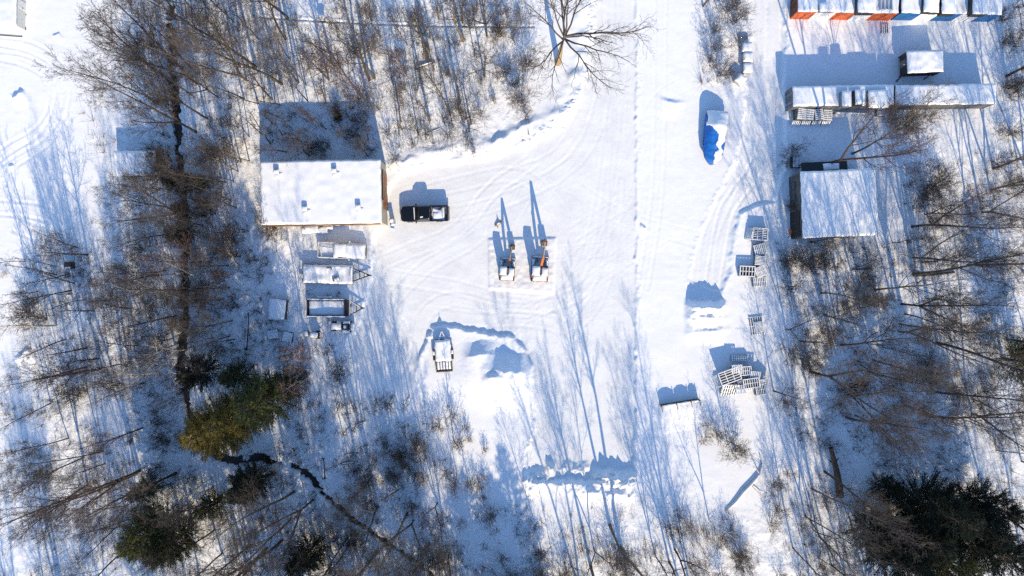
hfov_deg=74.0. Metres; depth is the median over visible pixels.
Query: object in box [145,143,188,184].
bare tree
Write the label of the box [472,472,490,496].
shrub
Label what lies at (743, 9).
shrub
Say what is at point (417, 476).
shrub
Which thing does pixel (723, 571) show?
shrub
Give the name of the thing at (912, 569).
conifer tree
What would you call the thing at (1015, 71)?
bare tree
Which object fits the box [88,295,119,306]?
sapling tree
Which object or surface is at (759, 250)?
pallet
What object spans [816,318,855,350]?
shrub
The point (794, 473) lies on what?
shrub
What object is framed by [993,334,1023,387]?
conifer tree
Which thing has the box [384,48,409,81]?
bare tree
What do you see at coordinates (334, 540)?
shrub
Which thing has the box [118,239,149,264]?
shrub
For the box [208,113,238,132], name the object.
shrub
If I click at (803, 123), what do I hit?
pallet
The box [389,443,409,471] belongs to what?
shrub
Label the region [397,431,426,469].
shrub
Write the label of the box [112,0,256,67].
bare tree
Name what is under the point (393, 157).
shrub
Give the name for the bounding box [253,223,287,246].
shrub
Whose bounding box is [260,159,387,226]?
workshop
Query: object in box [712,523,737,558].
shrub
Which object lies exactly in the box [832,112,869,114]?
timber edge
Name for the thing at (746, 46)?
concrete block
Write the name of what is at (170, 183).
conifer tree
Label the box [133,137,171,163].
shrub
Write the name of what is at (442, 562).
shrub
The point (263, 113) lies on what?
sapling tree
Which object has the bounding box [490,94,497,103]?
shrub
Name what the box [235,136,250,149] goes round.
shrub
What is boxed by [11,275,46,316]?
shrub
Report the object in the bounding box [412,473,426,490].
shrub
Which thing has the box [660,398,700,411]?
fence
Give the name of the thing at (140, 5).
bare tree
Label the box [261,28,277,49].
shrub
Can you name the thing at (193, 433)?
conifer tree
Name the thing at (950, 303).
bare tree
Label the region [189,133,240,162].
bare tree
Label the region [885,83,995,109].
shipping container
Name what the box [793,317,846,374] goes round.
bare tree
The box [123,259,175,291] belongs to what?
bare tree
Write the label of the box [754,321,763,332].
pallet
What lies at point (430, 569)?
shrub
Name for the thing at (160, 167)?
bare tree
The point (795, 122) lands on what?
pallet
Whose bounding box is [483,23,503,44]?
shrub
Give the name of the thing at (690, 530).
shrub
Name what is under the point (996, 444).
shrub
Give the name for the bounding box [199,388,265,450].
conifer tree
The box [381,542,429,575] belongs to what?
bare tree
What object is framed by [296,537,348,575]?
bare tree
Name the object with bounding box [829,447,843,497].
broken trunk
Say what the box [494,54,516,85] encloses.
shrub
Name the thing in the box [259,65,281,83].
shrub
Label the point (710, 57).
shrub
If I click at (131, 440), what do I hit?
shrub
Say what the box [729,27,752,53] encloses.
shrub
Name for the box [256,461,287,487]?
shrub
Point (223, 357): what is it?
shrub
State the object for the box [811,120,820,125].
pallet
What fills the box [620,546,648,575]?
bare tree
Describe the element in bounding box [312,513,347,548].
shrub
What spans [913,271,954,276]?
fallen tree
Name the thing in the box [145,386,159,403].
shrub
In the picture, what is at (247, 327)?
white log
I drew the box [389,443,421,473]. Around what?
shrub
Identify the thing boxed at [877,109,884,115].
pallet
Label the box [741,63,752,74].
concrete block
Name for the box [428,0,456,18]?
bare tree
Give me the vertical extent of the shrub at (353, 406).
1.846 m
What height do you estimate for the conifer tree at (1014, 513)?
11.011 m
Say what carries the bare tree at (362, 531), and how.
on the snow ground
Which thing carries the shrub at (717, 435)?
on the snow ground
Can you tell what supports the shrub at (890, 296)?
on the snow ground
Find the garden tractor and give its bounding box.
[327,320,354,332]
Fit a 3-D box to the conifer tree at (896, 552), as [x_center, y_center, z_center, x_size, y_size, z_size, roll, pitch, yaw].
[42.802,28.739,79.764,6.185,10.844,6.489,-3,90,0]
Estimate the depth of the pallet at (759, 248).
84.09 m
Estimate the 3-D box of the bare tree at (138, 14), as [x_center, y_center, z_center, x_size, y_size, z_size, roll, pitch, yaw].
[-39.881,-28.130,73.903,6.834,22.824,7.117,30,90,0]
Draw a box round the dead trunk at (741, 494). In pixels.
[725,455,763,511]
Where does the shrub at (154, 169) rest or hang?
on the snow ground
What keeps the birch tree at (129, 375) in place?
on the snow ground
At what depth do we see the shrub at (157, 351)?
83.46 m
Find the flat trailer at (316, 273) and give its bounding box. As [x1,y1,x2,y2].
[299,263,371,284]
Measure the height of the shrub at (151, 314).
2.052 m
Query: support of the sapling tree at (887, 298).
on the snow ground
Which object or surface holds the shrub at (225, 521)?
on the snow ground
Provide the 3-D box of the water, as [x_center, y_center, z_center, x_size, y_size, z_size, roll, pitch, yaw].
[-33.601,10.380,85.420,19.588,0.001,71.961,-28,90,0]
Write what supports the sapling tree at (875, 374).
on the snow ground
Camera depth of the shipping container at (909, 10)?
82.48 m
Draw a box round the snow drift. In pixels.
[658,400,704,433]
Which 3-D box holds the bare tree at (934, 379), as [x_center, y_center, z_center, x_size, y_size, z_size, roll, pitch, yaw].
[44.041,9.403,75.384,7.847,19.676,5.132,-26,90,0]
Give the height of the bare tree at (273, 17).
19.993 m
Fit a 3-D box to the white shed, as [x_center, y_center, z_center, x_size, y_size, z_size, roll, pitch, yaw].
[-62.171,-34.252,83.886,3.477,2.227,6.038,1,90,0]
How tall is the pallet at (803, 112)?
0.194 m
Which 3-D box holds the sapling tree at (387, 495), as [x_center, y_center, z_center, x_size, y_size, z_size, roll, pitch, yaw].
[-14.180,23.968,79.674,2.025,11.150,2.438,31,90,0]
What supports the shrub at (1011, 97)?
on the snow ground
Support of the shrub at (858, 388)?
on the snow ground
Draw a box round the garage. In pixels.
[789,161,878,239]
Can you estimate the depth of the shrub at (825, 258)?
83.73 m
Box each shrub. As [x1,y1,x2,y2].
[0,297,43,334]
[5,302,49,335]
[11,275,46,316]
[18,465,54,495]
[40,385,86,420]
[60,378,90,411]
[83,478,102,494]
[104,259,123,271]
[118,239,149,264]
[122,431,139,449]
[123,293,158,317]
[125,149,176,190]
[126,323,176,361]
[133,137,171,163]
[135,458,168,483]
[136,147,178,193]
[140,433,173,463]
[142,281,178,308]
[143,303,159,321]
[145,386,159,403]
[147,344,171,362]
[147,410,165,436]
[156,310,191,335]
[161,317,182,338]
[172,191,222,237]
[172,434,184,453]
[174,230,204,275]
[175,315,199,342]
[180,60,199,87]
[180,145,207,173]
[180,340,198,352]
[190,185,210,207]
[196,141,213,171]
[198,217,244,264]
[202,340,237,361]
[203,56,217,77]
[206,117,248,162]
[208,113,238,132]
[211,270,228,294]
[215,513,236,529]
[221,246,237,262]
[223,302,242,316]
[224,294,239,308]
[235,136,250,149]
[249,204,269,229]
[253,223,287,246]
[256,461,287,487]
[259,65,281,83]
[260,123,278,139]
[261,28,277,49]
[272,56,295,85]
[281,15,301,35]
[293,42,311,64]
[293,363,315,395]
[301,524,341,555]
[303,135,316,153]
[303,135,330,159]
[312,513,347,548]
[319,343,336,356]
[320,135,330,149]
[324,352,353,385]
[325,103,344,118]
[327,533,344,550]
[329,395,351,420]
[330,100,342,112]
[335,123,364,146]
[336,517,370,556]
[337,536,363,553]
[338,464,359,478]
[346,399,358,413]
[350,110,365,129]
[352,459,381,497]
[355,107,371,121]
[356,84,377,108]
[359,141,380,156]
[359,492,381,515]
[363,38,386,60]
[363,495,379,516]
[365,92,387,116]
[367,422,392,451]
[367,466,406,492]
[374,398,395,418]
[375,124,394,143]
[382,4,403,23]
[382,439,396,459]
[384,147,405,173]
[389,81,408,104]
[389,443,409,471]
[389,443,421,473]
[394,545,441,575]
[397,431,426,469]
[398,459,413,476]
[404,501,422,520]
[406,500,416,510]
[407,439,421,452]
[409,466,427,486]
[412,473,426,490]
[418,123,433,141]
[418,416,454,439]
[418,439,428,451]
[419,17,445,45]
[422,536,457,565]
[427,551,453,573]
[428,562,445,575]
[430,465,459,492]
[431,4,442,16]
[431,557,451,575]
[433,507,454,526]
[435,59,458,80]
[436,128,457,148]
[437,113,455,126]
[442,407,468,425]
[442,474,469,500]
[444,35,462,51]
[450,435,471,455]
[455,518,469,536]
[460,10,481,32]
[462,133,482,154]
[463,474,489,496]
[464,0,481,19]
[469,101,494,121]
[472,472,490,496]
[475,75,485,86]
[478,502,501,541]
[481,445,490,455]
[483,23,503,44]
[484,1,515,40]
[485,548,513,569]
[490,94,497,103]
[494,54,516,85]
[498,4,511,19]
[501,69,529,95]
[503,565,521,575]
[504,84,542,113]
[507,19,529,40]
[510,3,529,24]
[512,38,549,79]
[516,106,531,120]
[520,543,551,568]
[551,559,577,575]
[597,543,640,575]
[611,566,645,575]
[653,519,679,550]
[668,523,694,540]
[670,505,686,524]
[678,516,693,535]
[682,520,708,540]
[695,433,713,446]
[702,417,727,437]
[703,10,725,42]
[703,52,719,68]
[704,35,734,55]
[704,50,744,84]
[704,423,738,445]
[711,0,747,17]
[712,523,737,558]
[714,0,756,29]
[715,438,756,464]
[715,564,731,575]
[726,547,757,575]
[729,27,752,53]
[734,547,760,575]
[762,472,789,502]
[765,510,788,546]
[771,497,792,518]
[775,243,809,282]
[775,269,817,312]
[775,339,816,372]
[777,236,820,272]
[777,396,802,415]
[778,145,795,169]
[779,255,794,277]
[781,135,814,158]
[782,468,799,482]
[784,197,797,214]
[793,240,826,274]
[793,246,841,282]
[794,566,813,575]
[796,516,814,540]
[797,347,836,386]
[802,326,821,345]
[813,237,839,258]
[815,559,839,575]
[816,248,832,268]
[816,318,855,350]
[817,490,834,506]
[825,437,845,453]
[831,258,849,271]
[837,372,876,400]
[840,294,859,312]
[841,373,877,401]
[848,290,880,314]
[856,253,886,294]
[868,288,906,315]
[881,108,902,127]
[884,101,931,138]
[892,369,927,395]
[898,107,925,139]
[907,195,926,215]
[909,174,951,220]
[914,348,943,372]
[914,362,955,396]
[916,160,966,200]
[921,229,949,247]
[923,108,942,122]
[925,208,964,237]
[947,378,985,408]
[969,387,998,413]
[979,376,1001,408]
[987,150,1010,170]
[989,436,1008,452]
[991,118,1020,138]
[995,7,1022,26]
[995,24,1023,54]
[997,71,1023,96]
[999,5,1013,18]
[1003,169,1023,191]
[1006,85,1023,101]
[1006,113,1023,146]
[1010,0,1023,11]
[1011,71,1023,94]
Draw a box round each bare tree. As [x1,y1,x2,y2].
[0,352,101,399]
[0,434,99,487]
[0,457,83,503]
[0,462,141,539]
[1,474,137,536]
[5,485,87,557]
[16,347,87,402]
[26,233,87,280]
[31,43,152,99]
[32,353,127,391]
[33,332,87,376]
[42,463,176,550]
[46,289,96,335]
[52,341,99,377]
[52,459,104,490]
[57,427,143,462]
[62,555,118,575]
[66,49,196,140]
[68,511,117,572]
[73,328,137,360]
[75,0,170,81]
[75,292,130,326]
[75,366,146,395]
[79,260,156,309]
[80,27,196,84]
[80,502,132,536]
[82,375,135,409]
[83,303,176,346]
[85,266,197,318]
[86,33,191,95]
[86,143,192,207]
[87,0,181,68]
[90,165,190,240]
[90,180,165,226]
[91,213,164,259]
[101,479,154,528]
[104,39,207,118]
[104,164,198,205]
[105,258,153,295]
[111,341,165,378]
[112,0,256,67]
[116,0,258,92]
[116,231,211,279]
[121,0,159,16]
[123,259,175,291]
[123,529,215,575]
[130,11,191,67]
[134,204,203,235]
[136,495,221,536]
[139,0,190,17]
[139,324,174,357]
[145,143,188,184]
[146,276,214,316]
[146,376,199,417]
[147,206,205,252]
[148,141,225,203]
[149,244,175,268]
[151,12,282,86]
[153,48,218,105]
[158,351,210,396]
[161,267,202,306]
[162,244,228,281]
[164,546,248,575]
[165,156,235,218]
[166,307,211,339]
[167,195,210,234]
[168,284,223,317]
[168,303,232,346]
[169,1,242,66]
[173,328,229,366]
[177,58,244,111]
[179,539,283,575]
[183,278,227,314]
[184,264,238,312]
[187,0,234,22]
[187,134,238,174]
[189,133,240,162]
[189,553,222,575]
[190,161,233,190]
[193,228,228,269]
[197,12,272,100]
[198,473,295,563]
[201,0,288,18]
[201,517,292,575]
[203,326,239,358]
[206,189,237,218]
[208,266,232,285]
[210,240,244,275]
[212,141,255,179]
[212,547,267,575]
[224,493,313,575]
[235,3,299,83]
[241,0,292,39]
[252,211,280,244]
[258,553,287,575]
[270,363,311,407]
[274,335,322,379]
[277,129,316,160]
[285,37,347,95]
[293,23,348,75]
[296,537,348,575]
[300,13,377,113]
[310,541,353,575]
[317,0,394,80]
[324,473,372,526]
[331,481,384,575]
[334,550,376,575]
[336,26,375,79]
[347,131,374,160]
[348,0,391,43]
[352,519,457,575]
[360,503,420,575]
[373,59,405,91]
[380,0,438,59]
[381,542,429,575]
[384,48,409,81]
[392,113,431,148]
[400,1,436,60]
[400,46,458,115]
[409,90,432,121]
[416,502,449,543]
[426,552,457,575]
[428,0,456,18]
[439,87,467,122]
[440,0,471,41]
[443,0,508,36]
[446,63,472,103]
[447,93,489,130]
[451,109,485,138]
[460,35,507,83]
[513,549,555,575]
[518,0,661,110]
[578,547,635,575]
[608,523,639,575]
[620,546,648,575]
[643,546,683,575]
[653,559,700,575]
[674,548,717,575]
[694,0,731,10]
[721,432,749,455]
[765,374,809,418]
[785,299,835,374]
[792,547,847,575]
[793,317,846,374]
[804,515,906,575]
[810,336,928,465]
[811,468,913,562]
[812,519,861,575]
[815,298,873,342]
[818,536,869,575]
[820,273,892,326]
[823,470,939,561]
[830,88,945,182]
[831,564,868,575]
[840,304,941,370]
[845,387,967,463]
[847,364,950,452]
[851,75,965,159]
[855,412,928,472]
[866,358,964,415]
[872,346,968,396]
[873,248,998,313]
[898,284,1022,390]
[899,309,1023,364]
[900,277,1023,356]
[904,301,990,352]
[904,380,977,447]
[911,175,1023,253]
[912,213,1023,299]
[912,234,1023,306]
[920,387,1023,452]
[921,240,983,285]
[924,183,1018,228]
[933,370,1023,434]
[936,341,1023,415]
[971,403,1023,468]
[977,262,1023,274]
[981,162,1023,238]
[992,150,1023,194]
[992,155,1023,169]
[998,513,1023,563]
[1005,66,1023,76]
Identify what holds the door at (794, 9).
in the shipping container at (837, 9)
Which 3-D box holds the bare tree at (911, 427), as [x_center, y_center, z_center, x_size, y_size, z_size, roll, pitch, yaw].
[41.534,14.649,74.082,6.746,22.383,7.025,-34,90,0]
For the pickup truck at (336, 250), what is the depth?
83.58 m
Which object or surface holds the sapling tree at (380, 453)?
on the snow ground
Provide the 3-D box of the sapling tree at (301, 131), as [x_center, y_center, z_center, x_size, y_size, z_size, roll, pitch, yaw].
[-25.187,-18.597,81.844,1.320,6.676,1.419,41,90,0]
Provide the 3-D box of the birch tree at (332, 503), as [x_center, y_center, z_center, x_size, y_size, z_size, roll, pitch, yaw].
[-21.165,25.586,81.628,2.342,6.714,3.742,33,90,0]
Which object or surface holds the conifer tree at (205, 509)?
on the snow ground
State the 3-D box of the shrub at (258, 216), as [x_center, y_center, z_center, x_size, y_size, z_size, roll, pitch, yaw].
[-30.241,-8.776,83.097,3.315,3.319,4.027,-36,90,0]
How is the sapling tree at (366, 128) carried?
on the snow ground
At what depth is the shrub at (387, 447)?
83.81 m
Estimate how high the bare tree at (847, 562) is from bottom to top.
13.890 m
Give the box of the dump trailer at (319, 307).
[306,296,364,316]
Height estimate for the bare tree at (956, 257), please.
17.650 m
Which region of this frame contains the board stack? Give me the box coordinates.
[300,226,332,233]
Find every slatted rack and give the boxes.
[717,366,741,385]
[730,365,751,375]
[732,370,755,388]
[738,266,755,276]
[742,377,759,388]
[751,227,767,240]
[754,378,766,395]
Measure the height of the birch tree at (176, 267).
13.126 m
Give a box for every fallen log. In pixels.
[322,458,325,478]
[415,61,434,69]
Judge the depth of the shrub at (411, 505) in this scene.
83.84 m
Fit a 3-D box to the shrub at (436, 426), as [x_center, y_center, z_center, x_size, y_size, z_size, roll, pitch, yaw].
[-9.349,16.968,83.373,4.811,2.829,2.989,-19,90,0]
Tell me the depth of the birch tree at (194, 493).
77.27 m
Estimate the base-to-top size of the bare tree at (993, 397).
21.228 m
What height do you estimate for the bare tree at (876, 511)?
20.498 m
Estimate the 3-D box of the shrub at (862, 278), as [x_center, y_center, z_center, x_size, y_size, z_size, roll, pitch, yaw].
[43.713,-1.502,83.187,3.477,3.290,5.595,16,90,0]
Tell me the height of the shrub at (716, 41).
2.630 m
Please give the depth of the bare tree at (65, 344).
79.39 m
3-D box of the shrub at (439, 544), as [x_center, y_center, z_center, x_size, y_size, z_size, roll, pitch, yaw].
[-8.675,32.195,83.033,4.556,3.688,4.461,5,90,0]
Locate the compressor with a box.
[310,331,323,338]
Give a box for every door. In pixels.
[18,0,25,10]
[383,172,387,201]
[785,89,792,100]
[785,97,792,109]
[790,0,797,8]
[790,3,797,17]
[900,59,905,67]
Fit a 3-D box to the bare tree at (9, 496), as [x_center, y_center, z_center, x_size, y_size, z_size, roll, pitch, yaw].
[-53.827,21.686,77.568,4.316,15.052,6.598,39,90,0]
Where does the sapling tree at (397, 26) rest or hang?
on the snow ground
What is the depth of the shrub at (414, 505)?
83.51 m
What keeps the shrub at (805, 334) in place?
on the snow ground
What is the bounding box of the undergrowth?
[0,0,1023,575]
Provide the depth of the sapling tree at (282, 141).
77.66 m
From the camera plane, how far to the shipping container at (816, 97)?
82.15 m
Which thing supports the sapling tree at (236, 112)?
on the snow ground
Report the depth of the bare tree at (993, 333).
72.77 m
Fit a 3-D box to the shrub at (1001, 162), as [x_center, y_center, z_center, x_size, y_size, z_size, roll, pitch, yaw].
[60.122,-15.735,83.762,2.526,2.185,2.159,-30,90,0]
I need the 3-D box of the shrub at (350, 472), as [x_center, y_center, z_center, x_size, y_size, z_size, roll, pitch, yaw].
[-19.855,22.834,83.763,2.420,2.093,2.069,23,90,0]
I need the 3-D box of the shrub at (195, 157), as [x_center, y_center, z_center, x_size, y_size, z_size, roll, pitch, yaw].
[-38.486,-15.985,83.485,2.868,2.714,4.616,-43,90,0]
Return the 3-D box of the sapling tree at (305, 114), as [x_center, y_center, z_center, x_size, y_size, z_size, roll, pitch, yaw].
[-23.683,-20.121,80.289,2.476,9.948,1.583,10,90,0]
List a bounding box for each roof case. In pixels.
[818,2,827,12]
[839,90,851,107]
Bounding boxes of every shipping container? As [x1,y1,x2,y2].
[785,84,893,111]
[790,0,898,20]
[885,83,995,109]
[891,0,1001,21]
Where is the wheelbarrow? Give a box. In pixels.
[297,331,309,337]
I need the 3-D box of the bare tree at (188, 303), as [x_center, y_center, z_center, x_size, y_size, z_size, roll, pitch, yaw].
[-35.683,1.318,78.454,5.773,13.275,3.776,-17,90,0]
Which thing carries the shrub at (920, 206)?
on the snow ground
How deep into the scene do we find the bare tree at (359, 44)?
69.05 m
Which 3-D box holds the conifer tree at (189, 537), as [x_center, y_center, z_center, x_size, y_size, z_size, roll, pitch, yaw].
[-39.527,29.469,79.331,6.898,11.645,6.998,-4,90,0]
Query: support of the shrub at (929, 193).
on the snow ground
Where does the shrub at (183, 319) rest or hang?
on the snow ground
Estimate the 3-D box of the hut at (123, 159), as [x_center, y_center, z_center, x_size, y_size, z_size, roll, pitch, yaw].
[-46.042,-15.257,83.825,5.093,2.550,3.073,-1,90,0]
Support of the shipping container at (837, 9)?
on the snow ground
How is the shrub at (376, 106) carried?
on the snow ground
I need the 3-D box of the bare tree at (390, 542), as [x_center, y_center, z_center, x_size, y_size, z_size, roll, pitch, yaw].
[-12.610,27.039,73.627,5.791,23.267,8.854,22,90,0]
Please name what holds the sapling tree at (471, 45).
on the snow ground
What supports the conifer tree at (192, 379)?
on the snow ground
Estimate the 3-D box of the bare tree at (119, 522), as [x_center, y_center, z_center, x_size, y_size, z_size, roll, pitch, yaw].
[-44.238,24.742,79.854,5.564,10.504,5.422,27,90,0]
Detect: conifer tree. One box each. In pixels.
[112,488,193,565]
[124,474,167,503]
[141,504,207,570]
[160,168,194,195]
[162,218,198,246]
[170,201,189,218]
[173,349,224,393]
[176,394,251,463]
[190,175,210,193]
[190,487,231,521]
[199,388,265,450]
[216,357,258,390]
[223,457,275,507]
[228,365,300,432]
[265,364,307,404]
[281,530,333,575]
[333,112,341,122]
[841,499,906,562]
[849,529,939,575]
[860,494,958,569]
[865,470,906,504]
[875,466,988,549]
[913,479,1018,562]
[913,531,984,575]
[948,513,1023,575]
[950,472,1023,529]
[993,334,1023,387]
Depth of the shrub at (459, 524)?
84.00 m
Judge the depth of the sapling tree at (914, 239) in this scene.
79.34 m
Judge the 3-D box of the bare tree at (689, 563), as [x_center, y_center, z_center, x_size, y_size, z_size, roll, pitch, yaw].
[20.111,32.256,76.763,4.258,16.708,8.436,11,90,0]
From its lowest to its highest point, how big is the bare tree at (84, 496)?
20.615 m
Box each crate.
[268,299,288,319]
[332,276,339,281]
[879,0,892,10]
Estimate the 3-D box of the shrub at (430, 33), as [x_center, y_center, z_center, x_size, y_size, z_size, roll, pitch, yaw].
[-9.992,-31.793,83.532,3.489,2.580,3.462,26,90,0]
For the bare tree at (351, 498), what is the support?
on the snow ground
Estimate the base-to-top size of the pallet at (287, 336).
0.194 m
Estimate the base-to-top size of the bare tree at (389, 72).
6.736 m
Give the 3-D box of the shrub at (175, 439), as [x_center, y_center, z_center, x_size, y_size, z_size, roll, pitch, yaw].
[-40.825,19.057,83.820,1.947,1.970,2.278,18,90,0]
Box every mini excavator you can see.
[499,243,515,280]
[531,239,548,281]
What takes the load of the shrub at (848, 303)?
on the snow ground
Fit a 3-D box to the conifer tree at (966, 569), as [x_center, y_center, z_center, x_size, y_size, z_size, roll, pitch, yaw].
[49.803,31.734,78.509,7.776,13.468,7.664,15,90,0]
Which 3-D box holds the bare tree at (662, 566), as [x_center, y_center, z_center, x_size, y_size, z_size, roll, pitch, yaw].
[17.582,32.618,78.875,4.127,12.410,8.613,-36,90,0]
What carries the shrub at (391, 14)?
on the snow ground
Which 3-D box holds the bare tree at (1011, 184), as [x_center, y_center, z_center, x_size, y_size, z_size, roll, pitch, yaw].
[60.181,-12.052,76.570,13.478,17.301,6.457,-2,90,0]
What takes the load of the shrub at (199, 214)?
on the snow ground
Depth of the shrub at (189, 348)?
83.90 m
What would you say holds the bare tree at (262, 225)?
on the snow ground
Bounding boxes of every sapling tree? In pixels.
[0,258,25,265]
[0,290,71,308]
[0,314,32,322]
[0,403,50,431]
[0,438,68,459]
[2,290,38,298]
[6,262,56,274]
[12,339,65,362]
[13,255,57,266]
[22,271,68,286]
[26,264,75,283]
[28,225,78,247]
[49,296,86,309]
[67,518,127,538]
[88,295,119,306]
[115,64,154,102]
[222,88,257,107]
[224,108,249,137]
[228,69,264,89]
[232,10,258,39]
[233,105,263,135]
[247,109,270,144]
[249,140,286,159]
[251,93,279,111]
[255,110,275,123]
[262,108,279,118]
[263,109,282,135]
[264,21,288,59]
[274,110,291,128]
[275,69,308,101]
[276,130,301,149]
[278,53,306,85]
[291,105,326,129]
[294,33,329,53]
[295,128,308,137]
[314,76,332,103]
[321,459,349,473]
[335,125,346,139]
[338,426,349,436]
[349,422,358,433]
[353,416,366,430]
[360,116,372,139]
[378,445,389,461]
[378,482,398,506]
[390,16,407,45]
[391,83,410,122]
[392,119,403,134]
[401,394,409,412]
[409,67,425,89]
[421,38,434,70]
[452,440,462,451]
[452,472,459,494]
[454,0,466,22]
[468,41,481,56]
[856,251,886,269]
[859,364,894,388]
[860,292,898,308]
[882,347,937,362]
[892,231,922,243]
[928,298,996,312]
[995,447,1023,457]
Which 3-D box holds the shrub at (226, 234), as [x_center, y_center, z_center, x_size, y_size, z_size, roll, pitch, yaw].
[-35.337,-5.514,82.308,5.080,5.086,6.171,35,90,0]
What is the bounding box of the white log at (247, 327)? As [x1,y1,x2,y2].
[244,313,248,349]
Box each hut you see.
[114,150,160,176]
[895,50,943,81]
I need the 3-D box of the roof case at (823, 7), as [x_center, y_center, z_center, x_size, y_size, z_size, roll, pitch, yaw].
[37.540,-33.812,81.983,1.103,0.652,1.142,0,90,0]
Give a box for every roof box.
[851,89,864,106]
[854,0,875,14]
[866,90,888,108]
[920,0,939,14]
[937,0,956,16]
[967,0,988,16]
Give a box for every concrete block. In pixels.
[733,72,746,86]
[741,42,751,53]
[741,52,752,63]
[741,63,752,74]
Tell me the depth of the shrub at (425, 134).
83.98 m
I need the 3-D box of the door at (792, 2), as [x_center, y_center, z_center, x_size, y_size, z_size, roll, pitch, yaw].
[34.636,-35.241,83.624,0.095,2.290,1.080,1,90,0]
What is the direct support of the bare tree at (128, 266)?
on the snow ground
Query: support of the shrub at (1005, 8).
on the snow ground
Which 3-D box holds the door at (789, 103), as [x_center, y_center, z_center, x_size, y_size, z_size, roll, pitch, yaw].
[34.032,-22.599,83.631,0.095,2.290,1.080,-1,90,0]
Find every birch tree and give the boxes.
[0,310,57,351]
[84,363,154,404]
[101,357,160,403]
[113,280,165,328]
[117,331,178,380]
[127,270,179,319]
[138,336,186,381]
[147,477,212,527]
[150,245,204,288]
[321,492,342,519]
[687,561,715,575]
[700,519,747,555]
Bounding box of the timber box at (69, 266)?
[64,262,74,268]
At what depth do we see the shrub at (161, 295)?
83.13 m
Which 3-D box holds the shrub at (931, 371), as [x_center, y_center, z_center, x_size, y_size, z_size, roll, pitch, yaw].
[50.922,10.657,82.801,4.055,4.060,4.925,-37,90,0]
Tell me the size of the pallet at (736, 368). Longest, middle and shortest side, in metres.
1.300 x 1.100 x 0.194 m
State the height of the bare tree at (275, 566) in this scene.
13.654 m
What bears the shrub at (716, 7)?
on the snow ground
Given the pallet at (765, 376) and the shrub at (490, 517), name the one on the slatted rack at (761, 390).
the pallet at (765, 376)
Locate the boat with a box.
[702,110,728,164]
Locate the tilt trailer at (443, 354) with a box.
[432,331,453,371]
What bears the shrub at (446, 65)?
on the snow ground
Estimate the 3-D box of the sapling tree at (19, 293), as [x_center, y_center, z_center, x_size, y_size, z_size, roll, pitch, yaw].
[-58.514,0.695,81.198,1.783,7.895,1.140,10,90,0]
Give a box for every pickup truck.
[317,241,366,260]
[401,204,449,222]
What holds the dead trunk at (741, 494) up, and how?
on the snow ground
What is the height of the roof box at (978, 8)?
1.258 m
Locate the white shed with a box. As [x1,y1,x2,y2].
[0,0,25,36]
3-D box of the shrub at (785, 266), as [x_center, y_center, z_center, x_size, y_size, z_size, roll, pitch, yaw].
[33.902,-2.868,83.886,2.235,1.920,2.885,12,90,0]
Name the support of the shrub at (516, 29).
on the snow ground
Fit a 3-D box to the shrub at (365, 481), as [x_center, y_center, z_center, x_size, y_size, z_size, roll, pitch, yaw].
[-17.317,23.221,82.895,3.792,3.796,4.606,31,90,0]
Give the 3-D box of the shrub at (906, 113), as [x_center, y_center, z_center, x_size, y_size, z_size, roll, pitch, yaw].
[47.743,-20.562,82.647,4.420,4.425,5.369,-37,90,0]
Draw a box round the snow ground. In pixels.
[0,0,1023,575]
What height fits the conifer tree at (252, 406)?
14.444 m
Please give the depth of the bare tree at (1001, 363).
72.30 m
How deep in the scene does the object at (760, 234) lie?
83.88 m
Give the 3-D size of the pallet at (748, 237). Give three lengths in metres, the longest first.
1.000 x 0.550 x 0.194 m
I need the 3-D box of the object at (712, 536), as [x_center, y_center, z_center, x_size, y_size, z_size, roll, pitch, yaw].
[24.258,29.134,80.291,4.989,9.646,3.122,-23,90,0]
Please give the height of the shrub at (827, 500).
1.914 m
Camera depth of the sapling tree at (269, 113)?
80.83 m
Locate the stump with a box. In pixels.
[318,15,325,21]
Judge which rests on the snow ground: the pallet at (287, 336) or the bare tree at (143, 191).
the bare tree at (143, 191)
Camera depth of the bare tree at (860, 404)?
74.88 m
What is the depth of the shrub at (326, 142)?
83.87 m
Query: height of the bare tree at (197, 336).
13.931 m
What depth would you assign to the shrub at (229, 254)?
83.69 m
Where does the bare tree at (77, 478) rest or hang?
on the snow ground
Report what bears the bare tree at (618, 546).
on the snow ground
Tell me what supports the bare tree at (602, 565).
on the snow ground
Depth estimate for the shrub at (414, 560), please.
82.91 m
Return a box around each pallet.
[267,329,278,339]
[276,331,282,340]
[282,331,292,342]
[720,384,738,395]
[731,355,747,360]
[731,364,741,373]
[735,385,746,393]
[745,235,751,239]
[747,317,760,335]
[748,315,764,335]
[750,371,760,379]
[753,243,766,254]
[753,243,766,255]
[753,277,766,286]
[754,255,765,264]
[754,264,767,277]
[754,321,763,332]
[761,375,768,385]
[791,120,800,125]
[792,156,801,167]
[797,108,806,119]
[800,121,810,125]
[805,109,813,119]
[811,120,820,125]
[814,108,823,119]
[820,120,830,125]
[823,109,832,120]
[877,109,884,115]
[880,24,888,32]
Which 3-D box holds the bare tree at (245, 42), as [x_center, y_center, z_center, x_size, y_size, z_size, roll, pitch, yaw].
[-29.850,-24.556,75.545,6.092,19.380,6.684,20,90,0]
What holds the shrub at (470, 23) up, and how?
on the snow ground
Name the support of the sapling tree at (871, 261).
on the snow ground
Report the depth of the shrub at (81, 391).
83.00 m
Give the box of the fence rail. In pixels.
[810,237,855,242]
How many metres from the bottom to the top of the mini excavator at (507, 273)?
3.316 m
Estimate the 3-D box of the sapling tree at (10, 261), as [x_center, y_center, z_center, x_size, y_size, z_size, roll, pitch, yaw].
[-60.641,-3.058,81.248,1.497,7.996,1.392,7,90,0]
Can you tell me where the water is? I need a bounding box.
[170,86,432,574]

